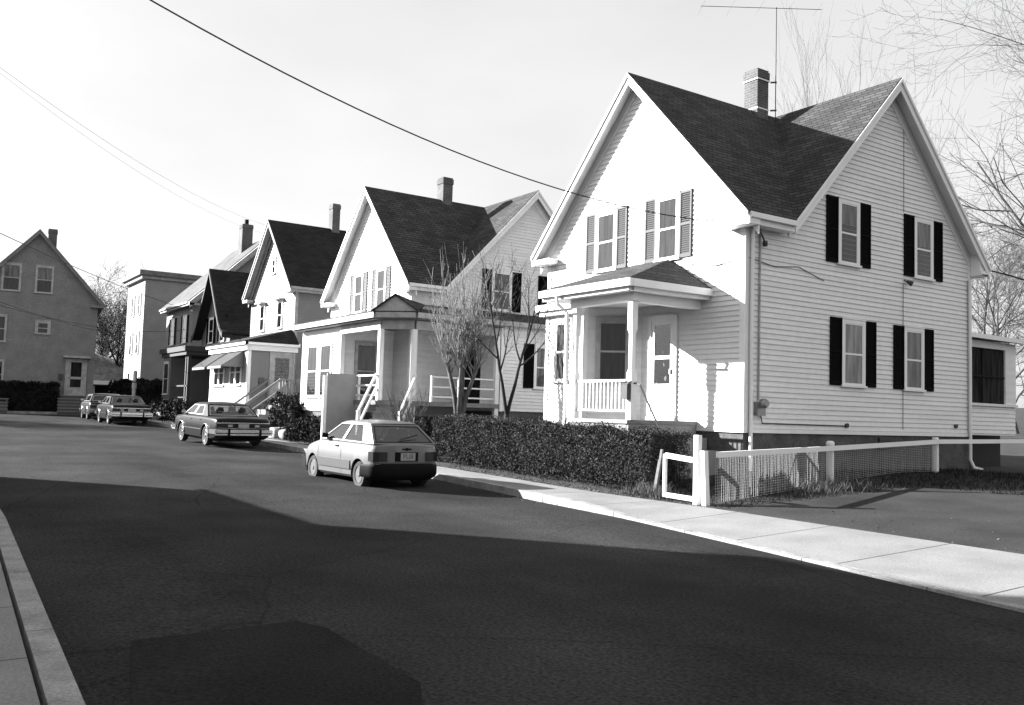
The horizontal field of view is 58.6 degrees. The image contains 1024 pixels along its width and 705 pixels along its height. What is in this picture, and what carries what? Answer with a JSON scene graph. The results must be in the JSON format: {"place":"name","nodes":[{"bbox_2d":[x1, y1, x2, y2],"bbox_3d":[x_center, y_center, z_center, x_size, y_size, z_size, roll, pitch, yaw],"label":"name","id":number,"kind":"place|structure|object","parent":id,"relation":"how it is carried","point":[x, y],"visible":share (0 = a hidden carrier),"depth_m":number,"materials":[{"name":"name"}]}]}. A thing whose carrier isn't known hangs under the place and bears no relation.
{"place":"outdoors","nodes":[
{"label":"outdoors","id":0,"kind":"place"},
{"bbox_2d":[0,563,39,704],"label":"sidewalk","id":1,"kind":"structure","parent":0,"point":[17,685],"depth_m":5.16,"materials":[{"name":"concrete"}]},
{"bbox_3d":[-6.914,-2.764,8.740,0.330,9.900,2.200,4,-5,-34],"label":"utility pole","id":2,"kind":"object","parent":1,"relation":"on","visible":0},
{"bbox_2d":[150,0,740,223],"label":"overhead wire","id":3,"kind":"object","parent":2,"relation":"attached to","point":[408,131],"visible":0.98,"depth_m":13.39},
{"bbox_2d":[94,353,140,380],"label":"hill","id":4,"kind":"structure","parent":0,"point":[107,369],"depth_m":88.97,"materials":[{"name":"grey"}]},
{"bbox_2d":[77,258,146,357],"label":"bare tree","id":5,"kind":"object","parent":4,"relation":"on","point":[111,305],"visible":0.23,"depth_m":96.55,"materials":[{"name":"grey plant"}]},
{"bbox_2d":[0,73,267,234],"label":"overhead wire","id":6,"kind":"object","parent":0,"point":[116,157],"visible":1,"depth_m":27.43,"materials":[{"name":"black metal"}]},
{"bbox_2d":[0,414,1023,704],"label":"road","id":7,"kind":"structure","parent":0,"point":[438,590],"depth_m":8.23,"materials":[{"name":"grey asphalt"}]},
{"bbox_2d":[79,393,121,418],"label":"estate car","id":8,"kind":"object","parent":7,"relation":"on","point":[89,405],"visible":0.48,"depth_m":47.88,"materials":[{"name":"paint"}]},
{"bbox_2d":[95,395,152,423],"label":"sedan","id":9,"kind":"object","parent":7,"relation":"on","point":[132,409],"visible":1,"depth_m":43.34,"materials":[{"name":"grey paint"}]},
{"bbox_2d":[172,402,272,445],"bbox_3d":[-9.803,2.356,30.681,1.974,1.398,4.885,4,-4,-36],"label":"sedan","id":10,"kind":"object","parent":7,"relation":"on","point":[207,423],"visible":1,"depth_m":29.30,"materials":[{"name":"paint"}]},
{"bbox_2d":[131,621,421,704],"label":"road patch","id":11,"kind":"object","parent":7,"relation":"on","point":[292,663],"visible":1,"depth_m":5.52,"materials":[{"name":"grey asphalt"}]},
{"bbox_2d":[302,419,436,485],"bbox_3d":[-3.131,2.128,19.729,1.732,1.378,3.645,4,-5,-36],"label":"hatchback","id":12,"kind":"object","parent":7,"relation":"on","point":[363,452],"visible":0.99,"depth_m":18.56,"materials":[{"name":"silver metal"}]},
{"bbox_2d":[0,0,1023,407],"label":"sky","id":13,"kind":"structure","parent":0,"point":[524,88],"materials":[{"name":"white"}]},
{"bbox_2d":[149,419,1023,605],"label":"sidewalk","id":14,"kind":"structure","parent":0,"point":[993,574],"depth_m":11.70,"materials":[{"name":"concrete"}]},
{"bbox_2d":[132,371,136,395],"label":"marker post","id":15,"kind":"object","parent":14,"relation":"on","point":[134,384],"visible":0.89,"depth_m":52.26,"materials":[{"name":"paint"}]},
{"bbox_2d":[155,425,1017,550],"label":"leaf litter","id":16,"kind":"object","parent":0,"point":[568,485],"visible":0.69,"depth_m":18.93,"materials":[{"name":"plant"}]},
{"bbox_2d":[161,408,1023,524],"bbox_3d":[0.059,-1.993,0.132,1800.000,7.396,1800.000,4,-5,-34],"label":"ground","id":17,"kind":"structure","parent":0,"point":[1011,457],"depth_m":19.25,"materials":[{"name":"plant"}]},
{"bbox_2d":[0,380,60,411],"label":"hedge","id":18,"kind":"object","parent":17,"relation":"on","point":[35,396],"visible":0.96,"depth_m":54.32,"materials":[{"name":"black plant"}]},
{"bbox_2d":[7,411,56,414],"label":"kerb","id":19,"kind":"structure","parent":17,"relation":"on","point":[27,412],"depth_m":53.71,"materials":[{"name":"concrete"}]},
{"bbox_2d":[0,509,84,704],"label":"kerb","id":20,"kind":"structure","parent":17,"relation":"on","point":[55,683],"depth_m":5.82,"materials":[{"name":"concrete"}]},
{"bbox_2d":[0,229,104,414],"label":"gabled house","id":21,"kind":"structure","parent":17,"relation":"on","point":[33,347],"depth_m":55.77,"materials":[{"name":"grey"}]},
{"bbox_2d":[0,359,4,379],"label":"window","id":22,"kind":"structure","parent":21,"relation":"in","point":[1,360],"depth_m":54.57,"materials":[{"name":"paint"}]},
{"bbox_2d":[0,314,7,341],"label":"window","id":23,"kind":"structure","parent":21,"relation":"in","point":[3,317],"depth_m":54.70,"materials":[{"name":"paint"}]},
{"bbox_2d":[0,262,22,291],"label":"window","id":24,"kind":"structure","parent":21,"relation":"in","point":[12,272],"depth_m":55.04,"materials":[{"name":"glass"}]},
{"bbox_2d":[34,320,50,334],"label":"window","id":25,"kind":"structure","parent":21,"relation":"in","point":[43,327],"depth_m":55.67,"materials":[{"name":"paint"}]},
{"bbox_2d":[34,265,54,293],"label":"window","id":26,"kind":"structure","parent":21,"relation":"in","point":[44,278],"depth_m":55.84,"materials":[{"name":"glass"}]},
{"bbox_2d":[63,355,90,395],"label":"front door","id":27,"kind":"structure","parent":21,"relation":"in","point":[75,369],"depth_m":56.34,"materials":[{"name":"paint"}]},
{"bbox_2d":[93,380,112,394],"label":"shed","id":28,"kind":"structure","parent":17,"relation":"on","point":[99,386],"depth_m":69.73,"materials":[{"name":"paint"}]},
{"bbox_2d":[89,286,126,360],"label":"bare tree","id":29,"kind":"object","parent":17,"relation":"on","point":[111,327],"visible":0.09,"depth_m":104.80,"materials":[{"name":"grey plant"}]},
{"bbox_2d":[94,289,144,368],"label":"bare tree","id":30,"kind":"object","parent":17,"relation":"on","point":[117,360],"visible":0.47,"depth_m":91.07,"materials":[{"name":"grey plant"}]},
{"bbox_2d":[104,376,162,401],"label":"evergreen hedge","id":31,"kind":"object","parent":17,"relation":"on","point":[147,389],"visible":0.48,"depth_m":55.53,"materials":[{"name":"black plant"}]},
{"bbox_2d":[121,269,201,380],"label":"three storey house","id":32,"kind":"structure","parent":17,"relation":"on","point":[167,287],"depth_m":67.80,"materials":[{"name":"paint"}]},
{"bbox_2d":[1,302,119,333],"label":"overhead wire","id":33,"kind":"object","parent":32,"relation":"attached to","point":[56,320],"visible":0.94,"depth_m":38.62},
{"bbox_2d":[128,333,132,355],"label":"window","id":34,"kind":"structure","parent":32,"relation":"in","point":[130,335],"depth_m":70.26,"materials":[{"name":"white paint"}]},
{"bbox_2d":[130,296,133,317],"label":"window","id":35,"kind":"structure","parent":32,"relation":"in","point":[132,300],"depth_m":70.45,"materials":[{"name":"white paint"}]},
{"bbox_2d":[134,332,137,354],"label":"window","id":36,"kind":"structure","parent":32,"relation":"in","point":[136,338],"depth_m":68.41,"materials":[{"name":"white paint"}]},
{"bbox_2d":[137,294,140,315],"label":"window","id":37,"kind":"structure","parent":32,"relation":"in","point":[138,303],"depth_m":68.58,"materials":[{"name":"white paint"}]},
{"bbox_2d":[145,395,188,421],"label":"shrub","id":38,"kind":"object","parent":17,"relation":"on","point":[171,410],"visible":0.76,"depth_m":46.93,"materials":[{"name":"grey plant"}]},
{"bbox_2d":[150,269,251,419],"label":"cottage","id":39,"kind":"structure","parent":17,"relation":"on","point":[224,314],"depth_m":50.87,"materials":[{"name":"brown paint"}]},
{"bbox_2d":[161,361,169,394],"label":"window","id":40,"kind":"structure","parent":39,"relation":"in","point":[167,363],"depth_m":50.99,"materials":[{"name":"paint"}]},
{"bbox_2d":[207,317,213,343],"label":"window","id":41,"kind":"structure","parent":39,"relation":"in","point":[211,320],"depth_m":52.34,"materials":[{"name":"white paint"}]},
{"bbox_2d":[159,219,260,348],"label":"gabled house","id":42,"kind":"structure","parent":17,"relation":"on","point":[240,259],"depth_m":58.41,"materials":[{"name":"paint"}]},
{"bbox_2d":[0,233,184,308],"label":"overhead wire","id":43,"kind":"object","parent":42,"relation":"attached to","point":[82,270],"visible":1,"depth_m":35.84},
{"bbox_2d":[0,305,185,331],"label":"overhead wire","id":44,"kind":"object","parent":42,"relation":"attached to","point":[87,325],"visible":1,"depth_m":36.67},
{"bbox_2d":[169,318,174,345],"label":"window","id":45,"kind":"structure","parent":42,"relation":"in","point":[173,319],"depth_m":59.72,"materials":[{"name":"white paint"}]},
{"bbox_2d":[181,315,186,343],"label":"window","id":46,"kind":"structure","parent":42,"relation":"in","point":[184,316],"depth_m":57.24,"materials":[{"name":"white paint"}]},
{"bbox_2d":[192,203,346,421],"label":"gabled house","id":47,"kind":"structure","parent":17,"relation":"on","point":[291,271],"depth_m":42.34,"materials":[{"name":"paint"}]},
{"bbox_2d":[1,68,252,220],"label":"overhead wire","id":48,"kind":"object","parent":47,"relation":"attached to","point":[101,138],"visible":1,"depth_m":25.95,"materials":[{"name":"black metal"}]},
{"bbox_2d":[212,368,218,386],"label":"window","id":49,"kind":"structure","parent":47,"relation":"in","point":[216,370],"depth_m":43.51,"materials":[{"name":"white paint"}]},
{"bbox_2d":[217,368,224,386],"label":"window","id":50,"kind":"structure","parent":47,"relation":"in","point":[221,376],"depth_m":42.74,"materials":[{"name":"white paint"}]},
{"bbox_2d":[228,367,234,385],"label":"window","id":51,"kind":"structure","parent":47,"relation":"in","point":[232,369],"depth_m":41.44,"materials":[{"name":"white paint"}]},
{"bbox_2d":[233,367,241,385],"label":"window","id":52,"kind":"structure","parent":47,"relation":"in","point":[238,370],"depth_m":40.69,"materials":[{"name":"white paint"}]},
{"bbox_2d":[254,302,265,332],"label":"window","id":53,"kind":"structure","parent":47,"relation":"in","point":[262,304],"depth_m":45.06,"materials":[{"name":"white paint"}]},
{"bbox_2d":[270,257,276,274],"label":"window","id":54,"kind":"structure","parent":47,"relation":"in","point":[273,271],"depth_m":44.12,"materials":[{"name":"white paint"}]},
{"bbox_2d":[271,297,283,329],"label":"window","id":55,"kind":"structure","parent":47,"relation":"in","point":[279,314],"depth_m":43.04,"materials":[{"name":"white paint"}]},
{"bbox_2d":[269,352,294,398],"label":"side door","id":56,"kind":"structure","parent":47,"relation":"in","point":[280,356],"depth_m":40.52,"materials":[{"name":"paint"}]},
{"bbox_2d":[268,427,284,437],"bbox_3d":[-8.813,3.038,34.231,0.574,0.508,1.039,4,-5,-34],"label":"boulder","id":57,"kind":"object","parent":17,"relation":"on","point":[275,432],"visible":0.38,"depth_m":33.80,"materials":[{"name":"stone"}]},
{"bbox_2d":[264,390,304,429],"bbox_3d":[-8.319,2.380,35.529,2.433,1.846,2.754,4,-5,-34],"label":"shrub","id":58,"kind":"object","parent":17,"relation":"on","point":[285,408],"visible":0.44,"depth_m":34.77,"materials":[{"name":"grey plant"}]},
{"bbox_2d":[278,428,297,439],"bbox_3d":[-8.189,2.992,33.218,0.561,0.480,0.955,4,-5,-34],"label":"boulder","id":59,"kind":"object","parent":17,"relation":"on","point":[281,433],"visible":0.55,"depth_m":32.90,"materials":[{"name":"stone"}]},
{"bbox_2d":[276,356,301,394],"bbox_3d":[-8.937,1.465,37.946,1.921,3.532,1.517,-1,-4,32],"label":"bare bush","id":60,"kind":"object","parent":17,"relation":"on","point":[295,381],"visible":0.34,"depth_m":37.94,"materials":[{"name":"grey plant"}]},
{"bbox_2d":[283,414,320,442],"bbox_3d":[-6.986,2.605,31.783,1.364,1.150,3.510,4,-5,-34],"label":"shrub","id":61,"kind":"object","parent":17,"relation":"on","point":[308,429],"visible":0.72,"depth_m":31.92,"materials":[{"name":"grey plant"}]},
{"bbox_2d":[320,373,356,439],"bbox_3d":[-5.708,1.957,30.071,1.150,2.520,0.100,4,-5,-34],"label":"board panel","id":62,"kind":"object","parent":17,"relation":"on","point":[338,397],"visible":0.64,"depth_m":30.02,"materials":[{"name":"white paint"}]},
{"bbox_2d":[368,385,431,427],"bbox_3d":[-3.243,1.960,26.550,1.889,2.066,1.931,2,-4,2],"label":"bare bush","id":63,"kind":"object","parent":17,"relation":"on","point":[408,412],"visible":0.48,"depth_m":26.21,"materials":[{"name":"grey plant"}]},
{"bbox_2d":[292,177,553,432],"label":"gabled house","id":64,"kind":"structure","parent":17,"relation":"on","point":[373,332],"depth_m":33.18,"materials":[{"name":"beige paint"}]},
{"bbox_2d":[304,343,318,397],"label":"window","id":65,"kind":"structure","parent":64,"relation":"in","point":[312,360],"depth_m":33.93,"materials":[{"name":"white paint"}]},
{"bbox_2d":[316,341,332,397],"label":"window","id":66,"kind":"structure","parent":64,"relation":"in","point":[326,348],"depth_m":33.03,"materials":[{"name":"white paint"}]},
{"bbox_2d":[352,272,362,313],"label":"window","id":67,"kind":"structure","parent":64,"relation":"in","point":[358,277],"depth_m":35.82,"materials":[{"name":"white paint"}]},
{"bbox_2d":[354,341,377,398],"bbox_3d":[-5.163,0.630,32.321,0.960,2.030,0.081,4,-5,-34],"label":"window","id":68,"kind":"structure","parent":64,"relation":"in","point":[365,361],"depth_m":32.33,"materials":[{"name":"glass"}]},
{"bbox_2d":[375,266,385,306],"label":"window","id":69,"kind":"structure","parent":64,"relation":"in","point":[381,271],"depth_m":34.19,"materials":[{"name":"white paint"}]},
{"bbox_2d":[491,269,512,312],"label":"window","id":70,"kind":"structure","parent":64,"relation":"in","point":[504,274],"depth_m":34.22,"materials":[{"name":"grey glass"}]},
{"bbox_2d":[532,343,544,389],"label":"window","id":71,"kind":"structure","parent":64,"relation":"in","point":[539,358],"depth_m":31.65,"materials":[{"name":"white paint"}]},
{"bbox_2d":[416,415,453,455],"bbox_3d":[-2.231,2.405,26.469,1.630,1.194,2.416,4,-5,-34],"label":"shrub","id":72,"kind":"object","parent":17,"relation":"on","point":[427,429],"visible":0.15,"depth_m":26.27,"materials":[{"name":"grey plant"}]},
{"bbox_2d":[423,239,512,426],"bbox_3d":[-1.159,-0.167,25.818,2.432,6.288,3.021,4,-5,-34],"label":"pollarded tree","id":73,"kind":"object","parent":17,"relation":"on","point":[462,351],"visible":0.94,"depth_m":25.87,"materials":[{"name":"grey plant"}]},
{"bbox_2d":[451,242,556,428],"bbox_3d":[-0.087,0.056,23.439,2.884,5.760,2.225,1,-4,15],"label":"bare tree","id":74,"kind":"object","parent":17,"relation":"on","point":[507,408],"visible":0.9,"depth_m":23.37,"materials":[{"name":"grey plant"}]},
{"bbox_2d":[429,412,692,490],"bbox_3d":[0.666,2.202,21.384,1.500,1.496,8.654,4,-5,-34],"label":"hedge","id":75,"kind":"object","parent":17,"relation":"on","point":[552,447],"visible":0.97,"depth_m":19.93,"materials":[{"name":"black plant"}]},
{"bbox_2d":[137,420,1023,612],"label":"kerb","id":76,"kind":"structure","parent":17,"relation":"on","point":[553,499],"depth_m":13.48,"materials":[{"name":"concrete"}]},
{"bbox_2d":[653,449,663,489],"bbox_3d":[2.747,2.286,17.207,0.220,0.931,0.079,0,-4,25],"label":"stake","id":77,"kind":"object","parent":17,"relation":"on","point":[658,470],"visible":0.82,"depth_m":17.18,"materials":[{"name":"white wood"}]},
{"bbox_2d":[662,453,692,501],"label":"gate","id":78,"kind":"structure","parent":17,"relation":"on","point":[675,457],"depth_m":16.62,"materials":[{"name":"white paint"}]},
{"bbox_2d":[618,466,915,500],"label":"dry grass","id":79,"kind":"structure","parent":17,"relation":"on","point":[649,491],"depth_m":18.05,"materials":[{"name":"grey plant"}]},
{"bbox_2d":[531,68,1023,479],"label":"gabled house","id":80,"kind":"structure","parent":17,"relation":"on","point":[820,295],"depth_m":21.83,"materials":[{"name":"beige paint"}]},
{"bbox_2d":[551,318,568,382],"bbox_3d":[1.214,-0.045,22.983,0.081,1.620,0.620,4,-5,-34],"label":"window","id":81,"kind":"structure","parent":80,"relation":"in","point":[559,324],"depth_m":23.05,"materials":[{"name":"white paint"}]},
{"bbox_2d":[593,207,616,273],"bbox_3d":[2.392,-2.859,23.337,0.081,1.610,0.890,4,-5,-34],"label":"window","id":82,"kind":"structure","parent":80,"relation":"in","point":[606,220],"depth_m":23.36,"materials":[{"name":"white paint"}]},
{"bbox_2d":[594,317,628,382],"bbox_3d":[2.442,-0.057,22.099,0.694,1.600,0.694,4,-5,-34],"label":"window","id":83,"kind":"structure","parent":80,"relation":"in","point":[612,334],"depth_m":22.12,"materials":[{"name":"paint"}]},
{"bbox_2d":[650,319,672,417],"bbox_3d":[3.489,0.374,21.326,0.080,2.280,0.740,4,-5,-34],"label":"storm door","id":84,"kind":"structure","parent":80,"relation":"in","point":[662,330],"depth_m":21.34,"materials":[{"name":"white paint"}]},
{"bbox_2d":[653,190,680,261],"bbox_3d":[3.654,-2.945,21.476,0.081,1.610,0.850,4,-5,-34],"label":"window","id":85,"kind":"structure","parent":80,"relation":"in","point":[667,227],"depth_m":21.50,"materials":[{"name":"white paint"}]},
{"bbox_2d":[704,0,821,123],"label":"antenna","id":86,"kind":"object","parent":80,"relation":"attached to","point":[775,82],"visible":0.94,"depth_m":25.24,"materials":[{"name":"metal"}]},
{"bbox_2d":[836,196,861,267],"bbox_3d":[7.936,-2.823,21.472,0.870,1.600,0.081,4,-5,-34],"label":"window","id":87,"kind":"structure","parent":80,"relation":"in","point":[849,209],"depth_m":21.50,"materials":[{"name":"grey glass"}]},
{"bbox_2d":[840,317,867,387],"bbox_3d":[8.014,0.011,21.394,0.940,1.620,0.081,4,-5,-34],"label":"window","id":88,"kind":"structure","parent":80,"relation":"in","point":[853,330],"depth_m":21.42,"materials":[{"name":"grey glass"}]},
{"bbox_2d":[902,325,925,391],"bbox_3d":[10.029,0.161,22.752,0.910,1.620,0.081,4,-5,-34],"label":"window","id":89,"kind":"structure","parent":80,"relation":"in","point":[914,336],"depth_m":22.78,"materials":[{"name":"grey glass"}]},
{"bbox_2d":[913,215,935,281],"bbox_3d":[10.460,-2.635,23.174,0.890,1.600,0.081,4,-5,-34],"label":"window","id":90,"kind":"structure","parent":80,"relation":"in","point":[924,227],"depth_m":23.21,"materials":[{"name":"white paint"}]},
{"bbox_2d":[776,2,885,115],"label":"bare tree","id":91,"kind":"object","parent":17,"relation":"on","point":[802,66],"visible":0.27,"depth_m":61.38,"materials":[{"name":"grey plant"}]},
{"bbox_2d":[773,4,929,113],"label":"bare tree","id":92,"kind":"object","parent":17,"relation":"on","point":[839,67],"visible":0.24,"depth_m":65.86,"materials":[{"name":"grey plant"}]},
{"bbox_2d":[693,435,1023,505],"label":"wire fence","id":93,"kind":"object","parent":17,"relation":"on","point":[701,491],"visible":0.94,"depth_m":18.13,"materials":[{"name":"white paint"}]},
{"bbox_2d":[865,48,971,158],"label":"bare tree","id":94,"kind":"object","parent":17,"relation":"on","point":[927,118],"visible":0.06,"depth_m":61.44,"materials":[{"name":"grey plant"}]},
{"bbox_2d":[832,0,1023,334],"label":"bare tree","id":95,"kind":"object","parent":17,"relation":"on","point":[997,225],"visible":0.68,"depth_m":36.43,"materials":[{"name":"grey plant"}]},
{"bbox_2d":[965,195,1023,433],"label":"bare tree","id":96,"kind":"object","parent":17,"relation":"on","point":[1003,327],"visible":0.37,"depth_m":70.60,"materials":[{"name":"grey plant"}]},
{"bbox_2d":[965,181,1023,386],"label":"bare tree","id":97,"kind":"object","parent":17,"relation":"on","point":[985,317],"visible":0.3,"depth_m":74.49,"materials":[{"name":"grey plant"}]},
{"bbox_2d":[972,221,1023,372],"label":"bare tree","id":98,"kind":"object","parent":17,"relation":"on","point":[1000,292],"visible":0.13,"depth_m":83.06,"materials":[{"name":"grey plant"}]},
{"bbox_2d":[972,233,1023,355],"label":"bare tree","id":99,"kind":"object","parent":17,"relation":"on","point":[1007,320],"visible":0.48,"depth_m":77.11,"materials":[{"name":"grey plant"}]},
{"bbox_2d":[629,466,1023,508],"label":"grass","id":100,"kind":"structure","parent":0,"point":[1010,476],"depth_m":18.71,"materials":[{"name":"grey plant"}]},
{"bbox_2d":[734,487,1023,553],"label":"driveway","id":101,"kind":"structure","parent":0,"point":[914,512],"depth_m":14.43,"materials":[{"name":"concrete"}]}
]}

